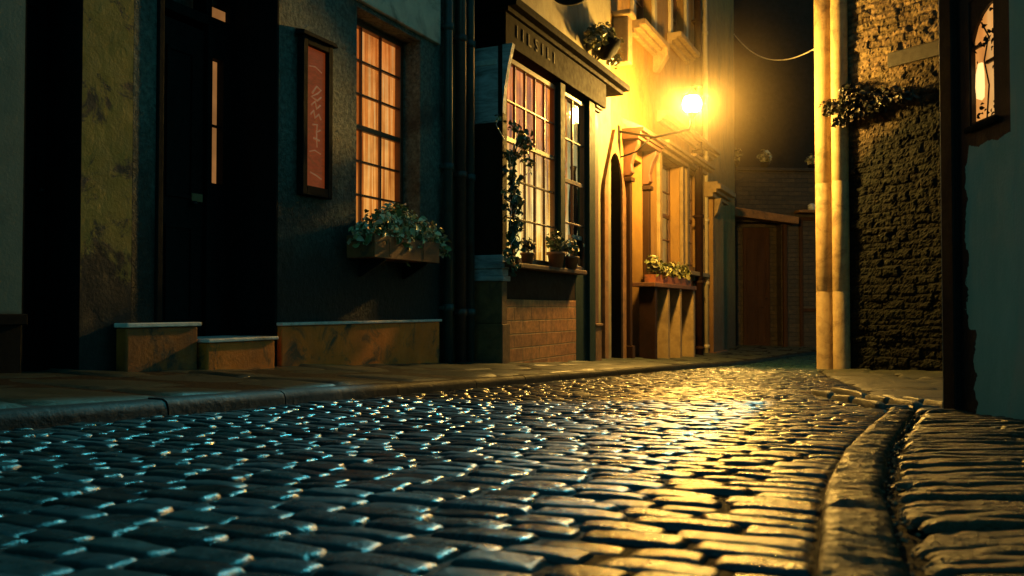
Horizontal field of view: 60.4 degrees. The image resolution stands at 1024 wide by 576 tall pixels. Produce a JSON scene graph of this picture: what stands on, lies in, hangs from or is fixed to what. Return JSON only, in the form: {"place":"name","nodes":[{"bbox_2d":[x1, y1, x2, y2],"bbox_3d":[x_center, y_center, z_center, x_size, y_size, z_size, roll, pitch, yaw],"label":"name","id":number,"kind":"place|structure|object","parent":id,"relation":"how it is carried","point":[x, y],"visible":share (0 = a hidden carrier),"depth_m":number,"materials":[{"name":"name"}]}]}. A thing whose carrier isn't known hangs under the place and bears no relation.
{"place":"outdoors","nodes":[
{"label":"outdoors","id":0,"kind":"place"},
{"bbox_2d":[0,345,816,408],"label":"pavement","id":1,"kind":"structure","parent":0,"point":[215,385],"depth_m":5.46,"materials":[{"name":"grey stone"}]},
{"bbox_2d":[0,355,889,575],"bbox_3d":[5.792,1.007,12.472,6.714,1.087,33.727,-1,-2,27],"label":"road","id":2,"kind":"structure","parent":0,"point":[723,509],"depth_m":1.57,"materials":[{"name":"grey stone"}]},
{"bbox_2d":[815,407,915,575],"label":"kerb edging","id":3,"kind":"object","parent":2,"relation":"on","point":[857,536],"visible":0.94,"depth_m":1.47,"materials":[{"name":"stone"}]},
{"bbox_2d":[568,234,581,265],"bbox_3d":[0.851,-0.488,12.382,0.140,0.500,0.380,-1,-1,24],"label":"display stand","id":4,"kind":"object","parent":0,"point":[578,241],"visible":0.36,"depth_m":12.41,"materials":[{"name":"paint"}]},
{"bbox_2d":[568,166,577,234],"bbox_3d":[0.865,-1.227,12.404,0.140,0.980,0.140,-1,-1,24],"label":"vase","id":5,"kind":"object","parent":4,"relation":"on","point":[575,207],"visible":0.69,"depth_m":12.36,"materials":[{"name":"paint"}]},
{"bbox_2d":[734,148,742,166],"bbox_3d":[6.570,-3.874,26.118,0.562,0.661,0.406,0,-1,-5],"label":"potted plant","id":6,"kind":"object","parent":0,"point":[737,157],"depth_m":26.03,"materials":[{"name":"plant"}]},
{"bbox_2d":[756,149,772,167],"bbox_3d":[7.519,-3.837,26.189,0.420,0.590,0.383,1,-2,-42],"label":"potted plant","id":7,"kind":"object","parent":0,"point":[764,159],"depth_m":26.13,"materials":[{"name":"plant"}]},
{"bbox_2d":[734,0,814,167],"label":"sky","id":8,"kind":"structure","parent":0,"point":[774,108],"depth_m":30.05,"materials":[{"name":"black paint"}]},
{"bbox_2d":[805,153,814,167],"bbox_3d":[8.960,-3.779,26.326,0.382,0.481,0.286,1,-2,-40],"label":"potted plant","id":9,"kind":"object","parent":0,"point":[810,159],"depth_m":26.27,"materials":[{"name":"plant"}]},
{"bbox_2d":[808,203,814,209],"bbox_3d":[8.807,-2.385,25.860,0.240,0.210,0.240,0,-1,-5],"label":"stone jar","id":10,"kind":"object","parent":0,"point":[811,206],"visible":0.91,"depth_m":25.77,"materials":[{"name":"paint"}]},
{"bbox_2d":[824,373,936,575],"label":"paving bed","id":11,"kind":"object","parent":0,"point":[904,548],"depth_m":1.52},
{"bbox_2d":[812,369,942,411],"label":"paving flags","id":12,"kind":"object","parent":11,"relation":"on","point":[889,388],"visible":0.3,"depth_m":6.69},
{"bbox_2d":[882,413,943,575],"bbox_3d":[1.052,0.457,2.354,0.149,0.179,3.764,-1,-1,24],"label":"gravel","id":13,"kind":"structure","parent":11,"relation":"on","point":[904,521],"depth_m":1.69,"materials":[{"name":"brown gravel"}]},
{"bbox_2d":[891,407,1023,575],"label":"paving setts","id":14,"kind":"structure","parent":11,"relation":"on","point":[962,484],"depth_m":1.77,"materials":[{"name":"stone"}]},
{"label":"ground","id":15,"kind":"structure","parent":0,"visible":0},
{"bbox_2d":[0,0,133,372],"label":"ochre house","id":16,"kind":"structure","parent":15,"relation":"on","point":[66,109],"depth_m":5.36,"materials":[{"name":"paint"}]},
{"bbox_2d":[22,0,46,370],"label":"door","id":17,"kind":"structure","parent":16,"relation":"in","point":[36,58],"depth_m":5.35,"materials":[{"name":"black paint"}]},
{"bbox_2d":[114,0,453,371],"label":"stucco house","id":18,"kind":"structure","parent":15,"relation":"on","point":[240,260],"depth_m":7.04,"materials":[{"name":"black paint"}]},
{"bbox_2d":[162,16,203,335],"bbox_3d":[-2.555,-0.733,6.453,0.108,2.550,0.800,-1,-1,24],"label":"door","id":19,"kind":"structure","parent":18,"relation":"in","point":[183,43],"depth_m":6.63,"materials":[{"name":"black paint"}]},
{"bbox_2d":[295,28,337,199],"bbox_3d":[-1.628,-1.437,7.334,0.096,1.359,0.476,-1,-1,24],"label":"notice board","id":20,"kind":"object","parent":18,"relation":"attached to","point":[314,111],"visible":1,"depth_m":7.33,"materials":[{"name":"orange paint"}]},
{"bbox_2d":[356,19,402,228],"bbox_3d":[-1.406,-1.513,8.569,0.116,2.090,1.170,-1,-1,24],"label":"window","id":21,"kind":"structure","parent":18,"relation":"in","point":[379,113],"depth_m":8.74,"materials":[{"name":"orange glass"}]},
{"bbox_2d":[347,202,451,278],"bbox_3d":[-1.026,-0.448,8.314,0.406,0.709,1.549,-1,-1,24],"label":"flower box","id":22,"kind":"object","parent":18,"relation":"attached to","point":[391,234],"visible":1,"depth_m":8.05,"materials":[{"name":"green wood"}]},
{"bbox_2d":[0,351,816,430],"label":"kerb","id":23,"kind":"structure","parent":15,"relation":"on","point":[37,417],"depth_m":4.22,"materials":[{"name":"grey stone"}]},
{"bbox_2d":[453,0,629,363],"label":"corner shop","id":24,"kind":"structure","parent":15,"relation":"on","point":[544,76],"depth_m":10.73,"materials":[{"name":"brown paint"}]},
{"bbox_2d":[494,114,535,276],"bbox_3d":[0.033,-1.024,9.934,0.176,1.806,1.088,-1,-1,24],"label":"climbing plant","id":25,"kind":"object","parent":24,"relation":"attached to","point":[515,223],"visible":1,"depth_m":9.88,"materials":[{"name":"green plant"}]},
{"bbox_2d":[519,237,536,263],"bbox_3d":[0.193,-0.446,10.421,0.219,0.329,0.252,-1,-1,24],"label":"flower pot","id":26,"kind":"object","parent":24,"relation":"on","point":[527,255],"visible":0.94,"depth_m":10.37,"materials":[{"name":"ceramic"}]},
{"bbox_2d":[507,59,555,265],"bbox_3d":[0.184,-1.475,10.825,0.126,2.440,1.688,-1,-1,24],"label":"window","id":27,"kind":"structure","parent":24,"relation":"in","point":[531,99],"depth_m":11.07,"materials":[{"name":"glass"}]},
{"bbox_2d":[546,229,568,267],"bbox_3d":[0.559,-0.505,11.238,0.295,0.487,0.305,-1,-1,24],"label":"flower pot","id":28,"kind":"object","parent":24,"relation":"on","point":[555,258],"visible":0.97,"depth_m":11.16,"materials":[{"name":"ceramic"}]},
{"bbox_2d":[554,0,585,5],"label":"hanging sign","id":29,"kind":"object","parent":24,"relation":"attached to","point":[569,2],"visible":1,"depth_m":11.80,"materials":[{"name":"black metal"}]},
{"bbox_2d":[565,234,584,268],"bbox_3d":[0.768,-0.484,11.757,0.279,0.470,0.360,1,-2,-37],"label":"flower pot","id":30,"kind":"object","parent":24,"relation":"on","point":[571,262],"visible":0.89,"depth_m":11.67,"materials":[{"name":"ceramic"}]},
{"bbox_2d":[565,92,585,270],"bbox_3d":[0.791,-1.441,12.261,0.210,2.400,1.150,-1,-1,24],"label":"window","id":31,"kind":"structure","parent":24,"relation":"in","point":[571,144],"depth_m":12.52,"materials":[{"name":"glass"}]},
{"bbox_2d":[583,22,623,68],"bbox_3d":[1.442,-3.830,13.680,0.482,0.603,1.304,-1,-1,24],"label":"wall basket","id":32,"kind":"object","parent":24,"relation":"attached to","point":[603,41],"depth_m":13.52,"materials":[{"name":"green metal"}]},
{"bbox_2d":[601,0,635,358],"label":"arched door house","id":33,"kind":"structure","parent":15,"relation":"on","point":[620,21],"depth_m":15.02,"materials":[{"name":"beige paint"}]},
{"bbox_2d":[618,88,700,158],"bbox_3d":[2.473,-2.701,14.798,1.413,1.220,0.300,-1,-1,24],"label":"street lamp","id":34,"kind":"object","parent":33,"relation":"attached to","point":[691,103],"visible":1,"depth_m":14.56,"materials":[{"name":"orange"}]},
{"bbox_2d":[621,0,735,358],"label":"yellow house","id":35,"kind":"structure","parent":15,"relation":"on","point":[680,196],"depth_m":18.99,"materials":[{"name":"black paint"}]},
{"bbox_2d":[636,0,643,18],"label":"window","id":36,"kind":"structure","parent":35,"relation":"in","point":[641,2],"depth_m":17.10,"materials":[{"name":"brown paint"}]},
{"bbox_2d":[662,163,669,263],"bbox_3d":[3.034,-1.527,18.324,0.106,2.240,1.740,-1,-1,24],"label":"window","id":37,"kind":"structure","parent":35,"relation":"in","point":[665,169],"depth_m":18.99,"materials":[{"name":"brown paint"}]},
{"bbox_2d":[644,255,690,285],"bbox_3d":[3.076,-0.324,17.105,0.391,0.516,2.833,-1,-1,24],"label":"planter","id":38,"kind":"object","parent":35,"relation":"on","point":[670,273],"visible":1,"depth_m":16.50,"materials":[{"name":"orange plant"}]},
{"bbox_2d":[673,0,676,31],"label":"window","id":39,"kind":"structure","parent":35,"relation":"in","point":[674,1],"depth_m":19.53,"materials":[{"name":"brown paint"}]},
{"bbox_2d":[689,175,692,266],"bbox_3d":[3.944,-1.580,20.329,0.106,2.240,1.540,-1,-1,24],"label":"window","id":40,"kind":"structure","parent":35,"relation":"in","point":[690,177],"depth_m":20.94,"materials":[{"name":"brown paint"}]},
{"bbox_2d":[735,167,816,346],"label":"end wall","id":41,"kind":"structure","parent":15,"relation":"on","point":[775,263],"depth_m":26.03,"materials":[{"name":"brick"}]},
{"bbox_2d":[743,228,769,345],"bbox_3d":[7.276,0.158,26.141,0.800,3.900,0.108,0,-1,-5],"label":"door","id":42,"kind":"structure","parent":41,"relation":"in","point":[756,242],"depth_m":26.14,"materials":[{"name":"brown paint"}]},
{"bbox_2d":[814,0,942,370],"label":"stone house","id":43,"kind":"structure","parent":15,"relation":"on","point":[878,243],"depth_m":13.52,"materials":[{"name":"brown stone"}]},
{"bbox_2d":[734,34,813,60],"bbox_3d":[5.700,-5.578,19.389,0.024,3.170,9.947,0,-1,5],"label":"overhead cable","id":44,"kind":"object","parent":43,"relation":"attached to","point":[773,59],"visible":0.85,"depth_m":19.07,"materials":[{"name":"grey rubber"}]},
{"bbox_2d":[818,83,918,126],"bbox_3d":[5.458,-2.879,13.517,0.357,0.706,1.697,1,-2,-34],"label":"creeper","id":45,"kind":"object","parent":43,"relation":"attached to","point":[852,104],"visible":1,"depth_m":13.55,"materials":[{"name":"green plant"}]},
{"bbox_2d":[938,0,1023,419],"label":"green house","id":46,"kind":"structure","parent":15,"relation":"on","point":[981,67],"depth_m":4.00,"materials":[{"name":"paint"}]},
{"bbox_2d":[969,0,994,124],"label":"niche window","id":47,"kind":"structure","parent":46,"relation":"in","point":[981,12],"depth_m":4.03,"materials":[{"name":"orange glass"}]}
]}

